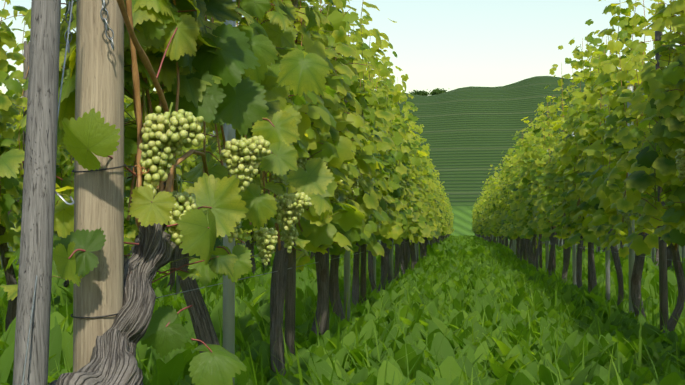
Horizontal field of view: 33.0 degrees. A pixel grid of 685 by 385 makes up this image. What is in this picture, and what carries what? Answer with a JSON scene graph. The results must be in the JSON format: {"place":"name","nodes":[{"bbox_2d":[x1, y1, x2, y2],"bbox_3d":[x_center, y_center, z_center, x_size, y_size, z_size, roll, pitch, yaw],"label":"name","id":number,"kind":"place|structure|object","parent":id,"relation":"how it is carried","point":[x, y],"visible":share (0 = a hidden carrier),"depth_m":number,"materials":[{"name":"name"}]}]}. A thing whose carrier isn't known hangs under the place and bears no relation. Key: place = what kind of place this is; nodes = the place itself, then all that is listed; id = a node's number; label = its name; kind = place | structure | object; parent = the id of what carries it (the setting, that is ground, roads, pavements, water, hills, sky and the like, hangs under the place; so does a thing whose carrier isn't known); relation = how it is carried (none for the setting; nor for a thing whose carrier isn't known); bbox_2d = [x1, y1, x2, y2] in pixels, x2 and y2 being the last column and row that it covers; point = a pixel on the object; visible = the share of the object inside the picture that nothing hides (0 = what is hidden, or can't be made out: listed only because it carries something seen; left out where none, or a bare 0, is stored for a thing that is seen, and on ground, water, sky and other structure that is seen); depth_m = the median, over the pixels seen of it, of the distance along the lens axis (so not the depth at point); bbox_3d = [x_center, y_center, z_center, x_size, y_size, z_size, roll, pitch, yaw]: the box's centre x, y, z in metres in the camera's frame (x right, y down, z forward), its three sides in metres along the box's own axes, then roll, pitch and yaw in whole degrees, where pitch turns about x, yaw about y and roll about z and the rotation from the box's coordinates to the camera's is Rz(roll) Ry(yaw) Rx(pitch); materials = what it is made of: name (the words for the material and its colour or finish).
{"place":"outdoors","nodes":[
{"label":"outdoors","id":0,"kind":"place"},
{"bbox_2d":[0,76,681,264],"bbox_3d":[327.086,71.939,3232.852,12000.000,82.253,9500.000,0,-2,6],"label":"terrain","id":1,"kind":"structure","parent":0,"point":[467,133],"depth_m":419.74,"materials":[{"name":"green plant"}]},
{"bbox_2d":[13,0,60,384],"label":"grey post","id":2,"kind":"object","parent":1,"relation":"on","point":[37,217],"visible":1,"depth_m":2.15,"materials":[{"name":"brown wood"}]},
{"bbox_2d":[73,0,123,371],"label":"end post","id":3,"kind":"object","parent":1,"relation":"on","point":[99,195],"visible":0.75,"depth_m":2.44,"materials":[{"name":"beige wood"}]},
{"bbox_2d":[55,0,113,204],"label":"chain","id":4,"kind":"object","parent":3,"relation":"attached to","point":[68,48],"visible":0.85,"depth_m":2.41,"materials":[{"name":"grey metal"}]},
{"bbox_2d":[70,164,136,317],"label":"wire ties","id":5,"kind":"object","parent":3,"relation":"attached to","point":[124,165],"visible":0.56,"depth_m":2.43,"materials":[{"name":"grey metal"}]},
{"bbox_2d":[48,181,175,384],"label":"vine trunk","id":6,"kind":"object","parent":1,"relation":"on","point":[113,360],"visible":0.92,"depth_m":2.44,"materials":[{"name":"grey wood"}]},
{"bbox_2d":[5,74,653,247],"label":"vine leaves","id":7,"kind":"object","parent":1,"relation":"on","point":[533,170],"visible":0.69,"depth_m":18.01,"materials":[{"name":"green plant"}]},
{"bbox_2d":[0,235,684,384],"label":"ground cover","id":8,"kind":"object","parent":1,"relation":"on","point":[462,310],"visible":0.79,"depth_m":6.64,"materials":[{"name":"green plant"}]},
{"bbox_2d":[0,0,684,352],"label":"vine shoots","id":9,"kind":"object","parent":1,"relation":"on","point":[139,105],"visible":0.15,"depth_m":2.88,"materials":[{"name":"brown plant"}]},
{"bbox_2d":[0,0,334,384],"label":"vine leaves","id":10,"kind":"object","parent":9,"relation":"attached to","point":[242,79],"visible":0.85,"depth_m":2.88,"materials":[{"name":"green plant"}]},
{"bbox_2d":[139,106,311,265],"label":"grape clusters","id":11,"kind":"object","parent":9,"relation":"on","point":[179,125],"visible":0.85,"depth_m":2.73,"materials":[{"name":"green food"}]},
{"bbox_2d":[0,0,684,270],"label":"vine leaves","id":12,"kind":"object","parent":9,"relation":"attached to","point":[598,188],"visible":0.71,"depth_m":7.24,"materials":[{"name":"green plant"}]},
{"bbox_2d":[272,142,684,229],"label":"grape bunches","id":13,"kind":"object","parent":9,"relation":"on","point":[680,164],"visible":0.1,"depth_m":6.43,"materials":[{"name":"green food"}]},
{"bbox_2d":[0,226,684,375],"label":"vine trunks","id":14,"kind":"object","parent":1,"relation":"on","point":[204,330],"visible":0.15,"depth_m":7.03,"materials":[{"name":"brown wood"}]},
{"bbox_2d":[1,0,684,384],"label":"stakes","id":15,"kind":"object","parent":1,"relation":"on","point":[290,297],"depth_m":6.91,"materials":[{"name":"wood"}]},
{"bbox_2d":[6,0,682,384],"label":"trellis wires","id":16,"kind":"object","parent":15,"relation":"attached to","point":[124,170],"visible":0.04,"depth_m":2.28,"materials":[{"name":"grey metal"}]},
{"bbox_2d":[375,66,651,95],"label":"distant trees","id":17,"kind":"object","parent":1,"relation":"on","point":[435,91],"visible":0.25,"depth_m":573.81,"materials":[{"name":"green plant"}]},
{"bbox_2d":[0,0,681,95],"label":"sky","id":18,"kind":"structure","parent":0,"point":[449,45],"materials":[{"name":"white"}]}
]}

